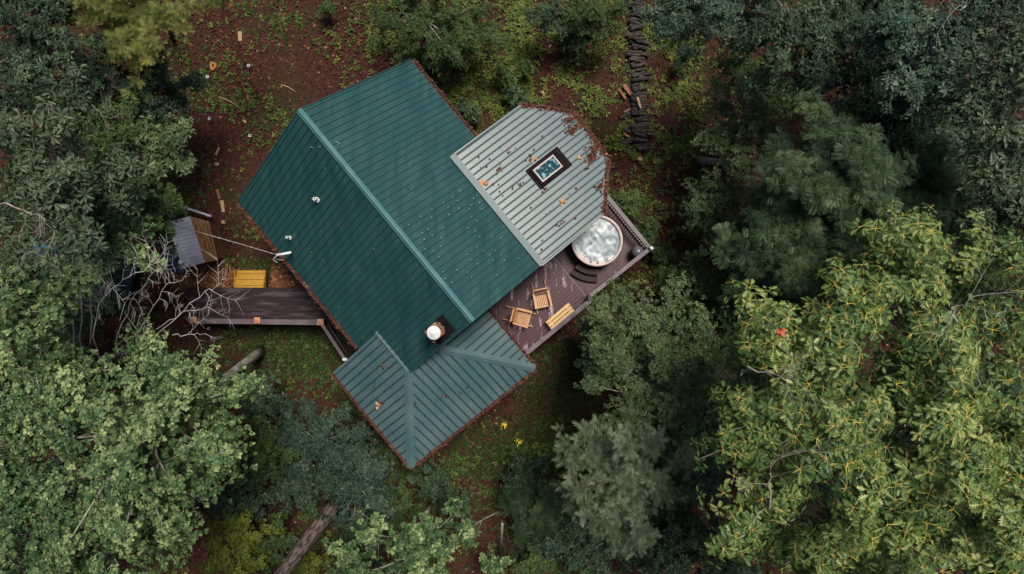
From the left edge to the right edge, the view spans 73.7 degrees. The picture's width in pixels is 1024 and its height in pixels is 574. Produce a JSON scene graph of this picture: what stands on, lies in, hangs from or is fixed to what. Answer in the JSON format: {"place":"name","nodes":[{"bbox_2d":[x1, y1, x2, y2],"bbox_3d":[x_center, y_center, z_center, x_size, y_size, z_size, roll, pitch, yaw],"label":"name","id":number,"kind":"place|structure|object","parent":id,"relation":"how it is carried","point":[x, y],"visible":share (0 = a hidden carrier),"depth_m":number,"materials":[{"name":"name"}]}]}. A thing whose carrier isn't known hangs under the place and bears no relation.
{"place":"outdoors","nodes":[
{"label":"outdoors","id":0,"kind":"place"},
{"bbox_2d":[0,0,1023,573],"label":"ground","id":1,"kind":"structure","parent":0,"point":[300,64],"depth_m":28.49,"materials":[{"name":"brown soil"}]},
{"bbox_2d":[0,31,76,161],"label":"understory tree","id":2,"kind":"object","parent":1,"relation":"on","point":[7,99],"visible":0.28,"depth_m":22.31,"materials":[{"name":"green plant"}]},
{"bbox_2d":[0,435,78,532],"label":"poplar tree","id":3,"kind":"object","parent":1,"relation":"on","point":[9,481],"visible":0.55,"depth_m":20.59,"materials":[{"name":"green plant"}]},
{"bbox_2d":[0,235,85,305],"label":"locust tree","id":4,"kind":"object","parent":1,"relation":"on","point":[31,287],"visible":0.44,"depth_m":19.71,"materials":[{"name":"green plant"}]},
{"bbox_2d":[0,490,113,573],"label":"poplar tree","id":5,"kind":"object","parent":1,"relation":"on","point":[35,543],"visible":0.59,"depth_m":19.93,"materials":[{"name":"green plant"}]},
{"bbox_2d":[0,0,114,112],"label":"hemlock tree","id":6,"kind":"object","parent":1,"relation":"on","point":[36,43],"visible":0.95,"depth_m":19.73,"materials":[{"name":"green plant"}]},
{"bbox_2d":[0,131,137,281],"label":"understory tree","id":7,"kind":"object","parent":1,"relation":"on","point":[7,213],"visible":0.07,"depth_m":22.67,"materials":[{"name":"green plant"}]},
{"bbox_2d":[9,276,133,372],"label":"understory tree","id":8,"kind":"object","parent":1,"relation":"on","point":[109,308],"visible":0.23,"depth_m":23.89,"materials":[{"name":"green plant"}]},
{"bbox_2d":[0,337,143,462],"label":"poplar tree","id":9,"kind":"object","parent":1,"relation":"on","point":[9,398],"visible":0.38,"depth_m":18.84,"materials":[{"name":"green plant"}]},
{"bbox_2d":[0,61,149,217],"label":"magnolia tree","id":10,"kind":"object","parent":1,"relation":"on","point":[31,152],"visible":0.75,"depth_m":16.77,"materials":[{"name":"green plant"}]},
{"bbox_2d":[0,255,152,381],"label":"poplar tree","id":11,"kind":"object","parent":1,"relation":"on","point":[11,310],"visible":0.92,"depth_m":18.77,"materials":[{"name":"green plant"}]},
{"bbox_2d":[0,157,159,288],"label":"magnolia tree","id":12,"kind":"object","parent":1,"relation":"on","point":[71,228],"visible":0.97,"depth_m":16.28,"materials":[{"name":"green plant"}]},
{"bbox_2d":[39,329,121,434],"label":"poplar tree","id":13,"kind":"object","parent":1,"relation":"on","point":[85,368],"visible":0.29,"depth_m":20.13,"materials":[{"name":"green plant"}]},
{"bbox_2d":[28,238,139,300],"bbox_3d":[-17.637,-0.711,27.683,4.510,1.465,1.880,14,90,0],"label":"car","id":14,"kind":"object","parent":1,"relation":"on","point":[127,287],"visible":0.15,"depth_m":27.60,"materials":[{"name":"blue paint"}]},
{"bbox_2d":[9,450,197,573],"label":"poplar tree","id":15,"kind":"object","parent":1,"relation":"on","point":[52,500],"visible":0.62,"depth_m":16.86,"materials":[{"name":"green plant"}]},
{"bbox_2d":[56,85,158,175],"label":"chestnut tree","id":16,"kind":"object","parent":1,"relation":"on","point":[105,133],"visible":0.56,"depth_m":21.12,"materials":[{"name":"green plant"}]},
{"bbox_2d":[53,176,171,290],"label":"locust tree","id":17,"kind":"object","parent":1,"relation":"on","point":[121,246],"visible":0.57,"depth_m":19.92,"materials":[{"name":"green plant"}]},
{"bbox_2d":[41,132,184,244],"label":"magnolia tree","id":18,"kind":"object","parent":1,"relation":"on","point":[123,163],"visible":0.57,"depth_m":18.42,"materials":[{"name":"green plant"}]},
{"bbox_2d":[43,22,204,151],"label":"hemlock tree","id":19,"kind":"object","parent":1,"relation":"on","point":[122,82],"visible":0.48,"depth_m":22.41,"materials":[{"name":"green plant"}]},
{"bbox_2d":[27,361,223,558],"bbox_3d":[-13.678,5.668,25.091,6.388,7.208,5.795,-45,90,0],"label":"understory tree","id":20,"kind":"object","parent":1,"relation":"on","point":[48,468],"visible":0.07,"depth_m":22.44,"materials":[{"name":"green plant"}]},
{"bbox_2d":[2,345,266,573],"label":"poplar tree","id":21,"kind":"object","parent":1,"relation":"on","point":[124,433],"visible":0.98,"depth_m":16.87,"materials":[{"name":"green plant"}]},
{"bbox_2d":[69,0,206,100],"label":"white pine","id":22,"kind":"object","parent":1,"relation":"on","point":[135,14],"visible":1,"depth_m":20.09,"materials":[{"name":"green plant"}]},
{"bbox_2d":[35,222,250,362],"bbox_3d":[-11.248,0.467,22.934,7.357,11.151,4.453,0,90,0],"label":"dead tree","id":23,"kind":"object","parent":1,"relation":"on","point":[90,298],"visible":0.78,"depth_m":20.22,"materials":[{"name":"grey wood"}]},
{"bbox_2d":[111,175,188,254],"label":"locust tree","id":24,"kind":"object","parent":1,"relation":"on","point":[157,210],"visible":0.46,"depth_m":21.26,"materials":[{"name":"green plant"}]},
{"bbox_2d":[114,310,198,377],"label":"poplar tree","id":25,"kind":"object","parent":1,"relation":"on","point":[141,355],"visible":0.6,"depth_m":20.37,"materials":[{"name":"green plant"}]},
{"bbox_2d":[134,112,210,194],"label":"chestnut tree","id":26,"kind":"object","parent":1,"relation":"on","point":[162,141],"visible":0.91,"depth_m":20.87,"materials":[{"name":"green plant"}]},
{"bbox_2d":[132,59,219,126],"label":"hemlock tree","id":27,"kind":"object","parent":1,"relation":"on","point":[171,88],"visible":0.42,"depth_m":24.34,"materials":[{"name":"green plant"}]},
{"bbox_2d":[111,429,257,568],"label":"poplar tree","id":28,"kind":"object","parent":1,"relation":"on","point":[187,527],"visible":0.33,"depth_m":18.20,"materials":[{"name":"green plant"}]},
{"bbox_2d":[132,344,254,455],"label":"poplar tree","id":29,"kind":"object","parent":1,"relation":"on","point":[207,413],"visible":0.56,"depth_m":18.75,"materials":[{"name":"green plant"}]},
{"bbox_2d":[172,216,223,268],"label":"shed","id":30,"kind":"structure","parent":1,"relation":"on","point":[191,244],"depth_m":27.42,"materials":[{"name":"grey metal"}]},
{"bbox_2d":[155,249,296,308],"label":"straw mulch","id":31,"kind":"object","parent":1,"relation":"on","point":[208,281],"visible":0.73,"depth_m":28.45,"materials":[{"name":"orange plant"}]},
{"bbox_2d":[205,457,272,534],"bbox_3d":[-10.271,7.820,26.481,2.823,4.198,3.457,0,90,0],"label":"laurel shrub","id":32,"kind":"object","parent":1,"relation":"on","point":[242,497],"visible":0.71,"depth_m":25.03,"materials":[{"name":"green plant"}]},
{"bbox_2d":[196,503,287,573],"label":"yellow shrub","id":33,"kind":"object","parent":1,"relation":"on","point":[241,550],"visible":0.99,"depth_m":24.27,"materials":[{"name":"green plant"}]},
{"bbox_2d":[150,494,345,573],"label":"fallen log","id":34,"kind":"object","parent":1,"relation":"on","point":[306,541],"visible":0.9,"depth_m":24.16,"materials":[{"name":"wood"}]},
{"bbox_2d":[229,358,298,421],"bbox_3d":[-9.656,4.003,27.131,2.908,3.016,2.420,0,90,0],"label":"laurel shrub","id":35,"kind":"object","parent":1,"relation":"on","point":[253,408],"visible":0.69,"depth_m":26.03,"materials":[{"name":"green plant"}]},
{"bbox_2d":[236,504,298,573],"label":"laurel shrub","id":36,"kind":"object","parent":1,"relation":"on","point":[280,542],"visible":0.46,"depth_m":25.63,"materials":[{"name":"green plant"}]},
{"bbox_2d":[230,412,306,492],"bbox_3d":[-9.088,6.044,26.436,3.063,4.435,2.838,-24,90,0],"label":"laurel shrub","id":37,"kind":"object","parent":1,"relation":"on","point":[265,448],"visible":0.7,"depth_m":25.18,"materials":[{"name":"green plant"}]},
{"bbox_2d":[187,264,358,360],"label":"boardwalk","id":38,"kind":"structure","parent":1,"relation":"on","point":[287,306],"depth_m":27.50,"materials":[{"name":"brown wood"}]},
{"bbox_2d":[251,451,336,523],"bbox_3d":[-8.293,7.596,26.937,3.408,3.354,3.039,0,90,0],"label":"laurel shrub","id":39,"kind":"object","parent":1,"relation":"on","point":[290,487],"visible":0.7,"depth_m":25.75,"materials":[{"name":"green plant"}]},
{"bbox_2d":[273,542,334,573],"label":"yellow shrub","id":40,"kind":"object","parent":1,"relation":"on","point":[305,565],"visible":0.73,"depth_m":25.39,"materials":[{"name":"green plant"}]},
{"bbox_2d":[272,395,377,493],"bbox_3d":[-6.992,5.709,26.468,3.828,4.220,3.882,-33,90,0],"label":"laurel shrub","id":41,"kind":"object","parent":1,"relation":"on","point":[319,444],"visible":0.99,"depth_m":25.45,"materials":[{"name":"green plant"}]},
{"bbox_2d":[322,537,375,573],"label":"maple tree","id":42,"kind":"object","parent":1,"relation":"on","point":[345,552],"visible":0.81,"depth_m":23.90,"materials":[{"name":"green plant"}]},
{"bbox_2d":[310,434,402,544],"bbox_3d":[-5.756,7.688,26.945,3.621,3.166,3.881,-30,90,0],"label":"laurel shrub","id":43,"kind":"object","parent":1,"relation":"on","point":[360,485],"visible":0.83,"depth_m":25.89,"materials":[{"name":"green plant"}]},
{"bbox_2d":[327,503,387,565],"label":"understory shrub","id":44,"kind":"object","parent":1,"relation":"on","point":[352,535],"visible":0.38,"depth_m":26.45,"materials":[{"name":"green plant"}]},
{"bbox_2d":[374,478,418,538],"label":"understory shrub","id":45,"kind":"object","parent":1,"relation":"on","point":[399,506],"visible":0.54,"depth_m":26.46,"materials":[{"name":"green plant"}]},
{"bbox_2d":[190,56,603,479],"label":"grass","id":46,"kind":"structure","parent":1,"relation":"on","point":[543,386],"depth_m":28.46,"materials":[{"name":"green plant"}]},
{"bbox_2d":[337,496,470,573],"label":"maple tree","id":47,"kind":"object","parent":1,"relation":"on","point":[402,551],"visible":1,"depth_m":22.16,"materials":[{"name":"green plant"}]},
{"bbox_2d":[361,0,478,76],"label":"hemlock shrub","id":48,"kind":"object","parent":1,"relation":"on","point":[418,21],"visible":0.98,"depth_m":25.26,"materials":[{"name":"green plant"}]},
{"bbox_2d":[237,58,609,469],"bbox_3d":[-2.287,-1.720,24.640,12.738,8.320,11.360,-39,90,0],"label":"cabin","id":49,"kind":"object","parent":1,"relation":"on","point":[464,341],"visible":1,"depth_m":23.08,"materials":[{"name":"green metal"}]},
{"bbox_2d":[239,61,476,349],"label":"fallen leaves","id":50,"kind":"object","parent":49,"relation":"on","point":[284,259],"visible":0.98,"depth_m":24.01,"materials":[{"name":"orange plant"}]},
{"bbox_2d":[331,309,538,469],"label":"fallen leaves","id":51,"kind":"object","parent":49,"relation":"on","point":[512,337],"visible":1,"depth_m":24.59,"materials":[{"name":"orange plant"}]},
{"bbox_2d":[478,101,612,250],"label":"fallen leaves","id":52,"kind":"object","parent":49,"relation":"on","point":[571,130],"visible":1,"depth_m":24.09,"materials":[{"name":"orange plant"}]},
{"bbox_2d":[396,459,450,509],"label":"understory shrub","id":53,"kind":"object","parent":1,"relation":"on","point":[429,483],"visible":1,"depth_m":26.60,"materials":[{"name":"green plant"}]},
{"bbox_2d":[439,507,501,547],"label":"maple tree","id":54,"kind":"object","parent":1,"relation":"on","point":[467,534],"visible":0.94,"depth_m":23.80,"materials":[{"name":"green plant"}]},
{"bbox_2d":[440,2,512,70],"bbox_3d":[-1.373,-9.614,26.975,2.899,3.420,2.544,0,90,0],"label":"hemlock shrub","id":55,"kind":"object","parent":1,"relation":"on","point":[471,36],"visible":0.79,"depth_m":25.67,"materials":[{"name":"green plant"}]},
{"bbox_2d":[479,543,516,573],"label":"sapling","id":56,"kind":"object","parent":1,"relation":"on","point":[494,564],"visible":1,"depth_m":25.87,"materials":[{"name":"green plant"}]},
{"bbox_2d":[0,0,1023,573],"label":"ground cover","id":57,"kind":"object","parent":1,"relation":"on","point":[520,6],"visible":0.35,"depth_m":28.41,"materials":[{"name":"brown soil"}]},
{"bbox_2d":[493,445,554,512],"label":"understory shrub","id":58,"kind":"object","parent":1,"relation":"on","point":[513,477],"visible":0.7,"depth_m":26.83,"materials":[{"name":"green plant"}]},
{"bbox_2d":[504,538,558,573],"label":"sapling","id":59,"kind":"object","parent":1,"relation":"on","point":[522,567],"visible":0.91,"depth_m":26.08,"materials":[{"name":"green plant"}]},
{"bbox_2d":[519,0,571,40],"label":"hemlock shrub","id":60,"kind":"object","parent":1,"relation":"on","point":[547,11],"visible":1,"depth_m":25.95,"materials":[{"name":"green plant"}]},
{"bbox_2d":[498,468,593,557],"bbox_3d":[1.356,8.811,26.781,3.855,3.750,3.450,0,90,0],"label":"understory shrub","id":61,"kind":"object","parent":1,"relation":"on","point":[542,513],"visible":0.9,"depth_m":25.84,"materials":[{"name":"green plant"}]},
{"bbox_2d":[487,195,653,353],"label":"deck","id":62,"kind":"structure","parent":1,"relation":"on","point":[564,286],"depth_m":26.70,"materials":[{"name":"brown wood"}]},
{"bbox_2d":[571,216,622,266],"bbox_3d":[3.235,-1.760,26.363,1.970,0.915,1.970,0,90,0],"label":"hot tub","id":63,"kind":"object","parent":62,"relation":"on","point":[599,243],"visible":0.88,"depth_m":26.02,"materials":[{"name":"liquid"}]},
{"bbox_2d":[553,14,596,65],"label":"fern bush","id":64,"kind":"object","parent":1,"relation":"on","point":[566,41],"visible":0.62,"depth_m":27.33,"materials":[{"name":"green plant"}]},
{"bbox_2d":[531,492,622,573],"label":"understory shrub","id":65,"kind":"object","parent":1,"relation":"on","point":[581,547],"visible":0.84,"depth_m":25.45,"materials":[{"name":"green plant"}]},
{"bbox_2d":[560,0,632,54],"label":"hemlock shrub","id":66,"kind":"object","parent":1,"relation":"on","point":[595,12],"visible":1,"depth_m":25.86,"materials":[{"name":"green plant"}]},
{"bbox_2d":[550,401,699,561],"bbox_3d":[2.856,5.210,23.037,4.361,11.305,3.868,38,90,0],"label":"white pine","id":67,"kind":"object","parent":1,"relation":"on","point":[599,461],"visible":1,"depth_m":18.80,"materials":[{"name":"green plant"}]},
{"bbox_2d":[609,186,650,220],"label":"fern bush","id":68,"kind":"object","parent":1,"relation":"on","point":[624,204],"visible":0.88,"depth_m":27.57,"materials":[{"name":"green plant"}]},
{"bbox_2d":[578,269,695,381],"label":"hawthorn tree","id":69,"kind":"object","parent":1,"relation":"on","point":[634,326],"visible":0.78,"depth_m":22.25,"materials":[{"name":"green plant"}]},
{"bbox_2d":[573,321,729,477],"bbox_3d":[4.583,3.214,23.904,4.621,9.304,4.969,-29,90,0],"label":"hawthorn tree","id":70,"kind":"object","parent":1,"relation":"on","point":[645,397],"visible":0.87,"depth_m":20.23,"materials":[{"name":"green plant"}]},
{"bbox_2d":[604,495,706,573],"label":"beech tree","id":71,"kind":"object","parent":1,"relation":"on","point":[661,516],"visible":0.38,"depth_m":24.33,"materials":[{"name":"green plant"}]},
{"bbox_2d":[651,245,717,294],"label":"hawthorn tree","id":72,"kind":"object","parent":1,"relation":"on","point":[692,264],"visible":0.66,"depth_m":24.92,"materials":[{"name":"green plant"}]},
{"bbox_2d":[633,0,750,66],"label":"birch tree","id":73,"kind":"object","parent":1,"relation":"on","point":[665,26],"visible":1,"depth_m":19.98,"materials":[{"name":"green plant"}]},
{"bbox_2d":[657,295,734,395],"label":"hawthorn tree","id":74,"kind":"object","parent":1,"relation":"on","point":[699,331],"visible":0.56,"depth_m":22.56,"materials":[{"name":"green plant"}]},
{"bbox_2d":[661,403,736,502],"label":"beech tree","id":75,"kind":"object","parent":1,"relation":"on","point":[701,478],"visible":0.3,"depth_m":21.68,"materials":[{"name":"green plant"}]},
{"bbox_2d":[677,168,748,244],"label":"dogwood tree","id":76,"kind":"object","parent":1,"relation":"on","point":[701,204],"visible":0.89,"depth_m":24.87,"materials":[{"name":"green plant"}]},
{"bbox_2d":[673,266,760,337],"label":"dogwood tree","id":77,"kind":"object","parent":1,"relation":"on","point":[712,287],"visible":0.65,"depth_m":22.87,"materials":[{"name":"green plant"}]},
{"bbox_2d":[648,468,803,573],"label":"beech tree","id":78,"kind":"object","parent":1,"relation":"on","point":[690,528],"visible":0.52,"depth_m":22.11,"materials":[{"name":"green plant"}]},
{"bbox_2d":[690,70,791,196],"bbox_3d":[8.155,-5.337,25.605,3.686,6.027,4.274,0,90,0],"label":"mountain laurel","id":79,"kind":"object","parent":1,"relation":"on","point":[739,136],"visible":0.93,"depth_m":23.60,"materials":[{"name":"green plant"}]},
{"bbox_2d":[714,41,768,90],"bbox_3d":[8.393,-7.856,26.261,2.220,4.536,2.419,0,90,0],"label":"mountain laurel","id":80,"kind":"object","parent":1,"relation":"on","point":[729,69],"visible":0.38,"depth_m":24.43,"materials":[{"name":"green plant"}]},
{"bbox_2d":[707,0,780,68],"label":"birch tree","id":81,"kind":"object","parent":1,"relation":"on","point":[741,60],"visible":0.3,"depth_m":21.87,"materials":[{"name":"green plant"}]},
{"bbox_2d":[719,270,809,345],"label":"dogwood tree","id":82,"kind":"object","parent":1,"relation":"on","point":[775,298],"visible":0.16,"depth_m":22.70,"materials":[{"name":"green plant"}]},
{"bbox_2d":[736,78,806,125],"bbox_3d":[9.405,-6.625,26.164,2.834,4.763,1.915,0,90,0],"label":"mountain laurel","id":83,"kind":"object","parent":1,"relation":"on","point":[785,106],"visible":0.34,"depth_m":24.25,"materials":[{"name":"green plant"}]},
{"bbox_2d":[699,175,845,311],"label":"sumac tree","id":84,"kind":"object","parent":1,"relation":"on","point":[755,270],"visible":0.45,"depth_m":20.39,"materials":[{"name":"green plant"}]},
{"bbox_2d":[707,278,862,429],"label":"oak tree","id":85,"kind":"object","parent":1,"relation":"on","point":[767,391],"visible":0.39,"depth_m":15.89,"materials":[{"name":"green plant"}]},
{"bbox_2d":[718,0,862,98],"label":"hickory tree","id":86,"kind":"object","parent":1,"relation":"on","point":[783,26],"visible":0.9,"depth_m":19.97,"materials":[{"name":"green plant"}]},
{"bbox_2d":[737,399,860,528],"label":"understory tree","id":87,"kind":"object","parent":1,"relation":"on","point":[823,487],"visible":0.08,"depth_m":22.09,"materials":[{"name":"green plant"}]},
{"bbox_2d":[734,475,904,573],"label":"oak tree","id":88,"kind":"object","parent":1,"relation":"on","point":[800,538],"visible":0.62,"depth_m":15.78,"materials":[{"name":"green plant"}]},
{"bbox_2d":[696,79,961,297],"bbox_3d":[8.709,-2.389,22.785,5.444,11.830,5.815,-42,90,0],"label":"sumac tree","id":89,"kind":"object","parent":1,"relation":"on","point":[862,164],"visible":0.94,"depth_m":18.65,"materials":[{"name":"green plant"}]},
{"bbox_2d":[767,1,917,155],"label":"hickory tree","id":90,"kind":"object","parent":1,"relation":"on","point":[849,75],"visible":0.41,"depth_m":19.87,"materials":[{"name":"green plant"}]},
{"bbox_2d":[688,253,1013,571],"bbox_3d":[6.869,2.649,20.579,6.071,16.251,6.708,0,90,0],"label":"oak tree","id":91,"kind":"object","parent":1,"relation":"on","point":[858,450],"visible":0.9,"depth_m":13.65,"materials":[{"name":"green plant"}]},
{"bbox_2d":[833,197,952,329],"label":"oak tree","id":92,"kind":"object","parent":1,"relation":"on","point":[875,247],"visible":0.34,"depth_m":16.62,"materials":[{"name":"green plant"}]},
{"bbox_2d":[837,48,975,188],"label":"hickory tree","id":93,"kind":"object","parent":1,"relation":"on","point":[891,132],"visible":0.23,"depth_m":19.53,"materials":[{"name":"green plant"}]},
{"bbox_2d":[824,323,994,470],"bbox_3d":[13.206,3.976,24.622,5.606,8.220,5.046,-44,90,0],"label":"understory tree","id":94,"kind":"object","parent":1,"relation":"on","point":[874,368],"visible":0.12,"depth_m":22.37,"materials":[{"name":"green plant"}]},
{"bbox_2d":[809,206,1023,429],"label":"oak tree","id":95,"kind":"object","parent":1,"relation":"on","point":[928,292],"visible":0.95,"depth_m":14.19,"materials":[{"name":"green plant"}]},
{"bbox_2d":[833,0,1000,150],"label":"hickory tree","id":96,"kind":"object","parent":1,"relation":"on","point":[903,38],"visible":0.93,"depth_m":17.17,"materials":[{"name":"green plant"}]},
{"bbox_2d":[850,95,1001,253],"bbox_3d":[12.053,-3.196,23.474,5.437,10.395,5.851,0,90,0],"label":"tree","id":97,"kind":"object","parent":1,"relation":"on","point":[936,174],"visible":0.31,"depth_m":19.25,"materials":[{"name":"green plant"}]},
{"bbox_2d":[859,382,1023,573],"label":"oak tree","id":98,"kind":"object","parent":1,"relation":"on","point":[1004,525],"visible":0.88,"depth_m":13.50,"materials":[{"name":"green plant"}]},
{"bbox_2d":[905,82,1023,203],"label":"hickory tree","id":99,"kind":"object","parent":1,"relation":"on","point":[953,122],"visible":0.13,"depth_m":20.72,"materials":[{"name":"green plant"}]},
{"bbox_2d":[911,355,1023,482],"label":"understory tree","id":100,"kind":"object","parent":1,"relation":"on","point":[1015,389],"visible":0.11,"depth_m":21.95,"materials":[{"name":"green plant"}]},
{"bbox_2d":[912,66,1023,197],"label":"magnolia tree","id":101,"kind":"object","parent":1,"relation":"on","point":[998,126],"visible":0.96,"depth_m":16.50,"materials":[{"name":"green plant"}]},
{"bbox_2d":[937,0,1023,78],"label":"understory tree","id":102,"kind":"object","parent":1,"relation":"on","point":[1004,10],"visible":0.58,"depth_m":22.13,"materials":[{"name":"green plant"}]},
{"bbox_2d":[944,156,1023,268],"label":"magnolia tree","id":103,"kind":"object","parent":1,"relation":"on","point":[1011,212],"visible":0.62,"depth_m":17.82,"materials":[{"name":"green plant"}]},
{"bbox_2d":[947,18,1023,106],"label":"magnolia tree","id":104,"kind":"object","parent":1,"relation":"on","point":[1000,66],"visible":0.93,"depth_m":16.02,"materials":[{"name":"green plant"}]},
{"bbox_2d":[968,368,1023,476],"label":"oak tree","id":105,"kind":"object","parent":1,"relation":"on","point":[1015,434],"visible":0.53,"depth_m":16.07,"materials":[{"name":"green plant"}]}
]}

